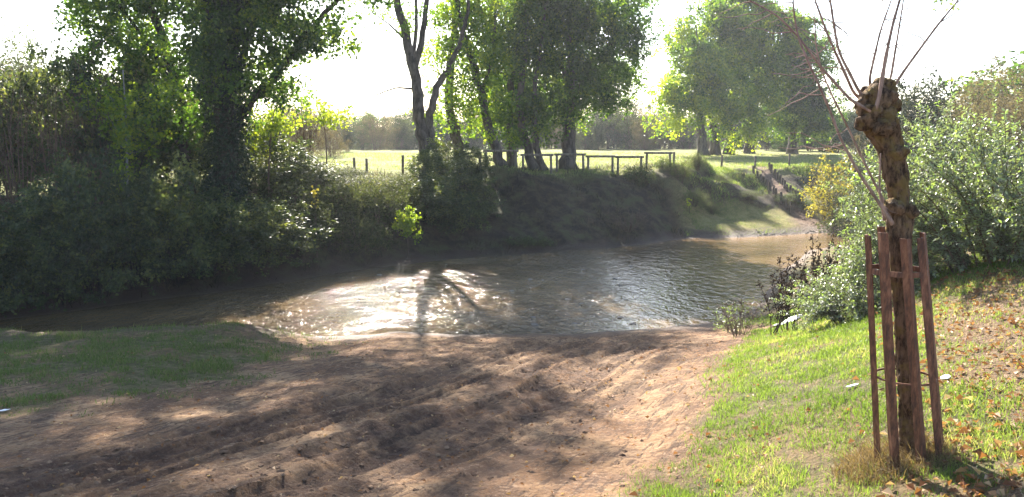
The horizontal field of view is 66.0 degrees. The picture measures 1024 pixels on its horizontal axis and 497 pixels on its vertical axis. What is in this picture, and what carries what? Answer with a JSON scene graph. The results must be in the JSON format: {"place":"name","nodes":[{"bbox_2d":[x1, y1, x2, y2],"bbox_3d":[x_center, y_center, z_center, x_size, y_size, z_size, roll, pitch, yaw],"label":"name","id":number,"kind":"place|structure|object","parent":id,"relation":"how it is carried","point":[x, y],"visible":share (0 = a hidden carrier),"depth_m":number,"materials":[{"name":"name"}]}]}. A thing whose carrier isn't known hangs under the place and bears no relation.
{"place":"outdoors","nodes":[
{"label":"outdoors","id":0,"kind":"place"},
{"bbox_2d":[0,320,367,417],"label":"ledge grass","id":1,"kind":"structure","parent":0,"point":[197,367],"depth_m":11.95,"materials":[{"name":"green plant"}]},
{"bbox_2d":[0,231,852,336],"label":"river water","id":2,"kind":"structure","parent":0,"point":[671,283],"depth_m":20.56,"materials":[{"name":"brown liquid"}]},
{"bbox_2d":[0,139,1023,496],"bbox_3d":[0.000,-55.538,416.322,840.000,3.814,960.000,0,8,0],"label":"ground","id":3,"kind":"structure","parent":0,"point":[338,377],"depth_m":8.83,"materials":[{"name":"brown soil"}]},
{"bbox_2d":[0,61,25,195],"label":"thicket shrub","id":4,"kind":"object","parent":3,"relation":"on","point":[2,178],"visible":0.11,"depth_m":21.46,"materials":[{"name":"green plant"}]},
{"bbox_2d":[0,210,52,317],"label":"thicket shrub","id":5,"kind":"object","parent":3,"relation":"on","point":[7,303],"visible":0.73,"depth_m":17.82,"materials":[{"name":"green plant"}]},
{"bbox_2d":[0,49,62,218],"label":"bare shrub","id":6,"kind":"object","parent":3,"relation":"on","point":[12,166],"visible":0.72,"depth_m":20.80,"materials":[{"name":"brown plant"}]},
{"bbox_2d":[0,17,63,131],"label":"olive tree","id":7,"kind":"object","parent":3,"relation":"on","point":[9,39],"visible":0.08,"depth_m":41.06,"materials":[{"name":"green plant"}]},
{"bbox_2d":[0,64,76,201],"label":"thicket shrub","id":8,"kind":"object","parent":3,"relation":"on","point":[28,148],"visible":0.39,"depth_m":21.86,"materials":[{"name":"green plant"}]},
{"bbox_2d":[0,180,91,309],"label":"thicket shrub","id":9,"kind":"object","parent":3,"relation":"on","point":[40,242],"visible":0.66,"depth_m":18.11,"materials":[{"name":"green plant"}]},
{"bbox_2d":[0,24,93,132],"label":"olive tree","id":10,"kind":"object","parent":3,"relation":"on","point":[21,62],"visible":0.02,"depth_m":43.59,"materials":[{"name":"green plant"}]},
{"bbox_2d":[15,75,98,210],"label":"bare shrub","id":11,"kind":"object","parent":3,"relation":"on","point":[56,139],"visible":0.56,"depth_m":21.29,"materials":[{"name":"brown plant"}]},
{"bbox_2d":[0,178,120,311],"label":"thicket shrub","id":12,"kind":"object","parent":3,"relation":"on","point":[60,207],"visible":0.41,"depth_m":18.57,"materials":[{"name":"green plant"}]},
{"bbox_2d":[0,37,143,200],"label":"thicket shrub","id":13,"kind":"object","parent":3,"relation":"on","point":[57,70],"visible":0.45,"depth_m":21.92,"materials":[{"name":"green plant"}]},
{"bbox_2d":[14,147,165,313],"bbox_3d":[-10.434,-0.484,19.528,3.088,4.037,3.380,4,9,28],"label":"thicket shrub","id":14,"kind":"object","parent":3,"relation":"on","point":[88,193],"visible":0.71,"depth_m":19.06,"materials":[{"name":"green plant"}]},
{"bbox_2d":[41,31,148,207],"bbox_3d":[-11.852,-3.616,22.201,2.764,5.206,2.594,-2,8,-15],"label":"bare shrub","id":15,"kind":"object","parent":3,"relation":"on","point":[106,148],"visible":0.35,"depth_m":21.95,"materials":[{"name":"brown plant"}]},
{"bbox_2d":[34,46,183,192],"bbox_3d":[-11.889,-3.544,23.671,4.168,5.032,3.911,-6,10,-35],"label":"thicket shrub","id":16,"kind":"object","parent":3,"relation":"on","point":[113,76],"visible":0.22,"depth_m":23.01,"materials":[{"name":"green plant"}]},
{"bbox_2d":[57,63,195,196],"bbox_3d":[-10.795,-2.896,22.176,3.678,4.606,2.436,-3,9,-21],"label":"sapling","id":17,"kind":"object","parent":3,"relation":"on","point":[125,128],"visible":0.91,"depth_m":21.87,"materials":[{"name":"green plant"}]},
{"bbox_2d":[48,0,212,194],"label":"poplar tree","id":18,"kind":"object","parent":3,"relation":"on","point":[139,13],"visible":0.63,"depth_m":23.28,"materials":[{"name":"green plant"}]},
{"bbox_2d":[65,184,206,288],"bbox_3d":[-9.966,-0.218,20.664,3.755,3.028,3.788,-4,9,-28],"label":"thicket shrub","id":19,"kind":"object","parent":3,"relation":"on","point":[128,257],"visible":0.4,"depth_m":19.82,"materials":[{"name":"green plant"}]},
{"bbox_2d":[94,42,212,182],"bbox_3d":[-11.489,-3.923,24.964,3.779,5.315,3.934,1,8,4],"label":"thicket shrub","id":20,"kind":"object","parent":3,"relation":"on","point":[159,165],"visible":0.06,"depth_m":24.58,"materials":[{"name":"green plant"}]},
{"bbox_2d":[110,150,247,295],"bbox_3d":[-8.888,-0.543,20.908,3.522,4.127,3.598,-7,11,-42],"label":"thicket shrub","id":21,"kind":"object","parent":3,"relation":"on","point":[190,220],"visible":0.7,"depth_m":20.31,"materials":[{"name":"green plant"}]},
{"bbox_2d":[154,61,244,180],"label":"thicket shrub","id":22,"kind":"object","parent":3,"relation":"on","point":[170,161],"visible":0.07,"depth_m":25.50,"materials":[{"name":"green plant"}]},
{"bbox_2d":[152,183,270,280],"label":"thicket shrub","id":23,"kind":"object","parent":3,"relation":"on","point":[236,221],"visible":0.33,"depth_m":21.44,"materials":[{"name":"green plant"}]},
{"bbox_2d":[188,108,313,190],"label":"thicket shrub","id":24,"kind":"object","parent":3,"relation":"on","point":[282,151],"visible":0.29,"depth_m":25.36,"materials":[{"name":"green plant"}]},
{"bbox_2d":[209,191,318,275],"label":"thicket shrub","id":25,"kind":"object","parent":3,"relation":"on","point":[271,256],"visible":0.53,"depth_m":22.40,"materials":[{"name":"green plant"}]},
{"bbox_2d":[242,103,305,201],"bbox_3d":[-7.609,-2.996,24.800,2.342,3.703,1.804,0,8,0],"label":"sapling","id":26,"kind":"object","parent":3,"relation":"on","point":[276,126],"visible":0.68,"depth_m":24.71,"materials":[{"name":"green plant"}]},
{"bbox_2d":[141,0,411,234],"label":"poplar tree","id":27,"kind":"object","parent":3,"relation":"on","point":[219,67],"visible":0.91,"depth_m":22.49,"materials":[{"name":"green plant"}]},
{"bbox_2d":[229,193,338,255],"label":"thicket shrub","id":28,"kind":"object","parent":3,"relation":"on","point":[315,230],"visible":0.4,"depth_m":23.31,"materials":[{"name":"green plant"}]},
{"bbox_2d":[247,150,347,186],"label":"thicket shrub","id":29,"kind":"object","parent":3,"relation":"on","point":[316,162],"visible":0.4,"depth_m":26.53,"materials":[{"name":"green plant"}]},
{"bbox_2d":[247,170,350,225],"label":"bramble bush","id":30,"kind":"object","parent":3,"relation":"on","point":[279,190],"visible":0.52,"depth_m":24.89,"materials":[{"name":"green plant"}]},
{"bbox_2d":[271,98,331,155],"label":"tree","id":31,"kind":"object","parent":3,"relation":"on","point":[296,140],"visible":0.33,"depth_m":47.48,"materials":[{"name":"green plant"}]},
{"bbox_2d":[271,165,347,186],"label":"bramble bush","id":32,"kind":"object","parent":3,"relation":"on","point":[322,170],"visible":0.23,"depth_m":27.20,"materials":[{"name":"green plant"}]},
{"bbox_2d":[278,203,343,253],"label":"bramble bush","id":33,"kind":"object","parent":3,"relation":"on","point":[324,217],"visible":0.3,"depth_m":24.23,"materials":[{"name":"green plant"}]},
{"bbox_2d":[283,79,340,168],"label":"bare shrub","id":34,"kind":"object","parent":3,"relation":"on","point":[303,131],"visible":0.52,"depth_m":29.12,"materials":[{"name":"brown plant"}]},
{"bbox_2d":[272,174,368,223],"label":"bramble bush","id":35,"kind":"object","parent":3,"relation":"on","point":[339,209],"visible":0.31,"depth_m":25.87,"materials":[{"name":"green plant"}]},
{"bbox_2d":[298,95,357,168],"bbox_3d":[-6.757,-4.096,29.090,2.207,3.062,1.686,-2,8,-17],"label":"sapling","id":36,"kind":"object","parent":3,"relation":"on","point":[324,115],"visible":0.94,"depth_m":28.95,"materials":[{"name":"green plant"}]},
{"bbox_2d":[313,122,351,156],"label":"brown tree","id":37,"kind":"object","parent":3,"relation":"on","point":[334,149],"visible":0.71,"depth_m":49.40,"materials":[{"name":"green plant"}]},
{"bbox_2d":[339,124,357,151],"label":"pine tree","id":38,"kind":"object","parent":3,"relation":"on","point":[348,135],"visible":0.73,"depth_m":66.36,"materials":[{"name":"green plant"}]},
{"bbox_2d":[325,165,373,178],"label":"bramble bush","id":39,"kind":"object","parent":3,"relation":"on","point":[347,170],"visible":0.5,"depth_m":29.82,"materials":[{"name":"green plant"}]},
{"bbox_2d":[320,174,391,223],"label":"bramble bush","id":40,"kind":"object","parent":3,"relation":"on","point":[368,193],"visible":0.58,"depth_m":26.32,"materials":[{"name":"green plant"}]},
{"bbox_2d":[26,161,686,309],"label":"bank grass","id":41,"kind":"structure","parent":3,"relation":"on","point":[565,169],"depth_m":31.34,"materials":[{"name":"green plant"}]},
{"bbox_2d":[320,205,402,255],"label":"bramble bush","id":42,"kind":"object","parent":3,"relation":"on","point":[371,240],"visible":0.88,"depth_m":25.54,"materials":[{"name":"green plant"}]},
{"bbox_2d":[340,108,383,149],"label":"olive tree","id":43,"kind":"object","parent":3,"relation":"on","point":[355,125],"visible":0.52,"depth_m":77.86,"materials":[{"name":"green plant"}]},
{"bbox_2d":[354,109,401,149],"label":"brown tree","id":44,"kind":"object","parent":3,"relation":"on","point":[375,129],"visible":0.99,"depth_m":75.80,"materials":[{"name":"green plant"}]},
{"bbox_2d":[341,183,420,238],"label":"bramble bush","id":45,"kind":"object","parent":3,"relation":"on","point":[389,217],"visible":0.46,"depth_m":26.64,"materials":[{"name":"green plant"}]},
{"bbox_2d":[2,329,788,496],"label":"leaf litter","id":46,"kind":"object","parent":3,"relation":"on","point":[459,482],"visible":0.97,"depth_m":7.56,"materials":[{"name":"brown plant"}]},
{"bbox_2d":[379,103,416,149],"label":"olive tree","id":47,"kind":"object","parent":3,"relation":"on","point":[405,124],"visible":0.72,"depth_m":80.29,"materials":[{"name":"green plant"}]},
{"bbox_2d":[380,101,418,148],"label":"olive tree","id":48,"kind":"object","parent":3,"relation":"on","point":[416,143],"visible":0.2,"depth_m":83.02,"materials":[{"name":"green plant"}]},
{"bbox_2d":[366,174,440,219],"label":"bramble bush","id":49,"kind":"object","parent":3,"relation":"on","point":[415,199],"visible":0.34,"depth_m":28.17,"materials":[{"name":"green plant"}]},
{"bbox_2d":[392,205,422,257],"bbox_3d":[-3.471,-0.549,26.237,1.176,1.822,0.990,-3,8,-19],"label":"sapling","id":50,"kind":"object","parent":3,"relation":"on","point":[407,225],"visible":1,"depth_m":26.05,"materials":[{"name":"green plant"}]},
{"bbox_2d":[0,331,836,496],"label":"dirt clods","id":51,"kind":"object","parent":3,"relation":"on","point":[347,444],"visible":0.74,"depth_m":6.92,"materials":[{"name":"brown soil"}]},
{"bbox_2d":[349,0,492,152],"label":"poplar tree","id":52,"kind":"object","parent":3,"relation":"on","point":[424,122],"visible":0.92,"depth_m":32.70,"materials":[{"name":"green plant"}]},
{"bbox_2d":[403,149,457,187],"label":"thicket shrub","id":53,"kind":"object","parent":3,"relation":"on","point":[430,159],"visible":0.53,"depth_m":30.61,"materials":[{"name":"green plant"}]},
{"bbox_2d":[403,175,461,224],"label":"thicket shrub","id":54,"kind":"object","parent":3,"relation":"on","point":[434,190],"visible":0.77,"depth_m":28.11,"materials":[{"name":"green plant"}]},
{"bbox_2d":[407,137,475,173],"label":"thicket shrub","id":55,"kind":"object","parent":3,"relation":"on","point":[442,148],"visible":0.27,"depth_m":31.63,"materials":[{"name":"green plant"}]},
{"bbox_2d":[411,155,483,198],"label":"thicket shrub","id":56,"kind":"object","parent":3,"relation":"on","point":[459,179],"visible":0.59,"depth_m":29.73,"materials":[{"name":"green plant"}]},
{"bbox_2d":[422,190,491,236],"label":"thicket shrub","id":57,"kind":"object","parent":3,"relation":"on","point":[466,215],"visible":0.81,"depth_m":28.36,"materials":[{"name":"green plant"}]},
{"bbox_2d":[405,0,511,158],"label":"poplar tree","id":58,"kind":"object","parent":3,"relation":"on","point":[455,137],"visible":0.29,"depth_m":35.59,"materials":[{"name":"green plant"}]},
{"bbox_2d":[447,143,497,187],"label":"thicket shrub","id":59,"kind":"object","parent":3,"relation":"on","point":[480,163],"visible":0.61,"depth_m":31.04,"materials":[{"name":"green plant"}]},
{"bbox_2d":[458,120,486,148],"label":"olive tree","id":60,"kind":"object","parent":3,"relation":"on","point":[475,143],"visible":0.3,"depth_m":83.60,"materials":[{"name":"green plant"}]},
{"bbox_2d":[455,179,506,218],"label":"thicket shrub","id":61,"kind":"object","parent":3,"relation":"on","point":[486,190],"visible":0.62,"depth_m":29.91,"materials":[{"name":"green plant"}]},
{"bbox_2d":[427,0,535,166],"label":"poplar tree","id":62,"kind":"object","parent":3,"relation":"on","point":[489,58],"visible":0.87,"depth_m":33.86,"materials":[{"name":"green plant"}]},
{"bbox_2d":[458,0,557,167],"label":"poplar tree","id":63,"kind":"object","parent":3,"relation":"on","point":[507,88],"visible":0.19,"depth_m":36.81,"materials":[{"name":"green plant"}]},
{"bbox_2d":[170,151,864,178],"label":"field grass","id":64,"kind":"structure","parent":3,"relation":"on","point":[553,160],"depth_m":47.72,"materials":[{"name":"green plant"}]},
{"bbox_2d":[484,0,585,170],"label":"poplar tree","id":65,"kind":"object","parent":3,"relation":"on","point":[523,105],"visible":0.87,"depth_m":34.86,"materials":[{"name":"green plant"}]},
{"bbox_2d":[506,0,665,169],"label":"poplar tree","id":66,"kind":"object","parent":3,"relation":"on","point":[586,79],"visible":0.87,"depth_m":35.28,"materials":[{"name":"green plant"}]},
{"bbox_2d":[575,111,602,149],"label":"olive tree","id":67,"kind":"object","parent":3,"relation":"on","point":[588,139],"visible":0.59,"depth_m":80.46,"materials":[{"name":"green plant"}]},
{"bbox_2d":[591,120,606,149],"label":"pine tree","id":68,"kind":"object","parent":3,"relation":"on","point":[599,139],"visible":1,"depth_m":75.87,"materials":[{"name":"green plant"}]},
{"bbox_2d":[590,105,629,148],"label":"pine tree","id":69,"kind":"object","parent":3,"relation":"on","point":[606,126],"visible":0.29,"depth_m":82.55,"materials":[{"name":"green plant"}]},
{"bbox_2d":[603,87,659,149],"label":"olive tree","id":70,"kind":"object","parent":3,"relation":"on","point":[625,129],"visible":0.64,"depth_m":79.28,"materials":[{"name":"green plant"}]},
{"bbox_2d":[619,159,658,186],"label":"bush","id":71,"kind":"object","parent":3,"relation":"on","point":[634,172],"visible":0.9,"depth_m":34.81,"materials":[{"name":"green plant"}]},
{"bbox_2d":[629,115,661,149],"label":"tree","id":72,"kind":"object","parent":3,"relation":"on","point":[645,145],"visible":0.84,"depth_m":74.71,"materials":[{"name":"green plant"}]},
{"bbox_2d":[644,110,685,148],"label":"tree","id":73,"kind":"object","parent":3,"relation":"on","point":[664,143],"visible":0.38,"depth_m":82.31,"materials":[{"name":"green plant"}]},
{"bbox_2d":[669,156,695,184],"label":"broom bush","id":74,"kind":"object","parent":3,"relation":"on","point":[679,176],"visible":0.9,"depth_m":35.79,"materials":[{"name":"green plant"}]},
{"bbox_2d":[670,114,707,148],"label":"tree","id":75,"kind":"object","parent":3,"relation":"on","point":[681,143],"visible":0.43,"depth_m":84.01,"materials":[{"name":"green plant"}]},
{"bbox_2d":[683,187,709,207],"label":"broom bush","id":76,"kind":"object","parent":3,"relation":"on","point":[696,199],"visible":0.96,"depth_m":34.73,"materials":[{"name":"green plant"}]},
{"bbox_2d":[687,149,708,172],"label":"broom bush","id":77,"kind":"object","parent":3,"relation":"on","point":[697,162],"visible":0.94,"depth_m":37.47,"materials":[{"name":"green plant"}]},
{"bbox_2d":[641,13,760,155],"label":"poplar tree","id":78,"kind":"object","parent":3,"relation":"on","point":[699,102],"visible":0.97,"depth_m":55.16,"materials":[{"name":"green plant"}]},
{"bbox_2d":[667,0,784,154],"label":"poplar tree","id":79,"kind":"object","parent":3,"relation":"on","point":[721,25],"visible":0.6,"depth_m":56.83,"materials":[{"name":"green plant"}]},
{"bbox_2d":[708,293,773,335],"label":"wiry shrub","id":80,"kind":"object","parent":3,"relation":"on","point":[744,307],"visible":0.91,"depth_m":14.75,"materials":[{"name":"green plant"}]},
{"bbox_2d":[702,0,805,154],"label":"poplar tree","id":81,"kind":"object","parent":3,"relation":"on","point":[764,68],"visible":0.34,"depth_m":58.56,"materials":[{"name":"green plant"}]},
{"bbox_2d":[657,158,862,235],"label":"bank grass","id":82,"kind":"structure","parent":3,"relation":"on","point":[762,164],"depth_m":38.97,"materials":[{"name":"green plant"}]},
{"bbox_2d":[756,275,796,334],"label":"dead weed","id":83,"kind":"object","parent":3,"relation":"on","point":[781,319],"visible":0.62,"depth_m":13.49,"materials":[{"name":"brown plant"}]},
{"bbox_2d":[769,249,797,331],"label":"dead weed","id":84,"kind":"object","parent":3,"relation":"on","point":[785,283],"visible":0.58,"depth_m":13.69,"materials":[{"name":"brown plant"}]},
{"bbox_2d":[765,126,802,151],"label":"field tree","id":85,"kind":"object","parent":3,"relation":"on","point":[782,145],"visible":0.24,"depth_m":70.95,"materials":[{"name":"green plant"}]},
{"bbox_2d":[776,246,811,330],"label":"dead weed","id":86,"kind":"object","parent":3,"relation":"on","point":[800,278],"visible":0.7,"depth_m":13.08,"materials":[{"name":"brown plant"}]},
{"bbox_2d":[742,0,853,153],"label":"poplar tree","id":87,"kind":"object","parent":3,"relation":"on","point":[784,121],"visible":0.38,"depth_m":60.52,"materials":[{"name":"green plant"}]},
{"bbox_2d":[577,260,1023,496],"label":"fallen leaves","id":88,"kind":"object","parent":3,"relation":"on","point":[964,485],"visible":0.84,"depth_m":5.62,"materials":[{"name":"brown plant"}]},
{"bbox_2d":[772,15,853,153],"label":"poplar tree","id":89,"kind":"object","parent":3,"relation":"on","point":[826,58],"visible":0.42,"depth_m":61.69,"materials":[{"name":"green plant"}]},
{"bbox_2d":[810,237,832,322],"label":"dead weed","id":90,"kind":"object","parent":3,"relation":"on","point":[818,263],"visible":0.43,"depth_m":13.44,"materials":[{"name":"brown plant"}]},
{"bbox_2d":[799,148,860,227],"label":"yellowing shrub","id":91,"kind":"object","parent":3,"relation":"on","point":[818,191],"visible":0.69,"depth_m":34.88,"materials":[{"name":"yellow plant"}]},
{"bbox_2d":[810,228,857,294],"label":"dead weed","id":92,"kind":"object","parent":3,"relation":"on","point":[826,256],"visible":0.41,"depth_m":13.91,"materials":[{"name":"brown plant"}]},
{"bbox_2d":[813,105,858,152],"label":"tree","id":93,"kind":"object","parent":3,"relation":"on","point":[829,143],"visible":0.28,"depth_m":68.30,"materials":[{"name":"green plant"}]},
{"bbox_2d":[768,246,929,333],"bbox_3d":[4.965,0.673,11.326,2.262,1.703,2.263,-8,11,-44],"label":"glossy shrub","id":94,"kind":"object","parent":3,"relation":"on","point":[827,303],"visible":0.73,"depth_m":11.27,"materials":[{"name":"green plant"}]},
{"bbox_2d":[833,110,864,151],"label":"pine tree","id":95,"kind":"object","parent":3,"relation":"on","point":[846,133],"visible":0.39,"depth_m":66.13,"materials":[{"name":"green plant"}]},
{"bbox_2d":[815,183,883,236],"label":"olive shrub","id":96,"kind":"object","parent":3,"relation":"on","point":[839,221],"visible":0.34,"depth_m":33.43,"materials":[{"name":"green plant"}]},
{"bbox_2d":[712,0,1019,465],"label":"pollard tree","id":97,"kind":"object","parent":3,"relation":"on","point":[877,105],"visible":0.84,"depth_m":4.54,"materials":[{"name":"brown plant"}]},
{"bbox_2d":[821,170,958,306],"bbox_3d":[5.573,0.029,11.600,2.251,2.512,2.714,0,8,0],"label":"glossy shrub","id":98,"kind":"object","parent":3,"relation":"on","point":[870,228],"visible":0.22,"depth_m":11.54,"materials":[{"name":"green plant"}]},
{"bbox_2d":[821,424,966,486],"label":"dry grass","id":99,"kind":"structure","parent":3,"relation":"on","point":[907,457],"depth_m":4.75,"materials":[{"name":"beige plant"}]},
{"bbox_2d":[865,227,943,469],"bbox_3d":[2.366,0.651,4.757,0.558,1.539,0.399,0,8,0],"label":"tree guard","id":100,"kind":"object","parent":3,"relation":"on","point":[907,275],"visible":0.94,"depth_m":4.62,"materials":[{"name":"wood"}]},
{"bbox_2d":[854,66,970,193],"bbox_3d":[18.855,-4.822,37.463,5.237,7.434,5.660,4,9,27],"label":"pine tree","id":101,"kind":"object","parent":3,"relation":"on","point":[910,114],"visible":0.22,"depth_m":36.35,"materials":[{"name":"green plant"}]},
{"bbox_2d":[818,75,1023,273],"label":"glossy shrub","id":102,"kind":"object","parent":3,"relation":"on","point":[987,223],"visible":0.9,"depth_m":10.05,"materials":[{"name":"green plant"}]},
{"bbox_2d":[899,57,1023,192],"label":"feathery tree","id":103,"kind":"object","parent":3,"relation":"on","point":[999,111],"visible":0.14,"depth_m":35.22,"materials":[{"name":"green plant"}]},
{"bbox_2d":[926,50,1023,192],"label":"feathery tree","id":104,"kind":"object","parent":3,"relation":"on","point":[990,76],"visible":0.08,"depth_m":37.91,"materials":[{"name":"green plant"}]},
{"bbox_2d":[939,50,1023,131],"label":"tree","id":105,"kind":"object","parent":3,"relation":"on","point":[1008,73],"visible":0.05,"depth_m":44.36,"materials":[{"name":"green plant"}]},
{"bbox_2d":[0,0,1023,137],"label":"sky","id":106,"kind":"structure","parent":0,"point":[981,28],"materials":[{"name":"white"}]},
{"bbox_2d":[607,211,1023,496],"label":"lawn grass","id":107,"kind":"structure","parent":0,"point":[834,333],"depth_m":6.44,"materials":[{"name":"green plant"}]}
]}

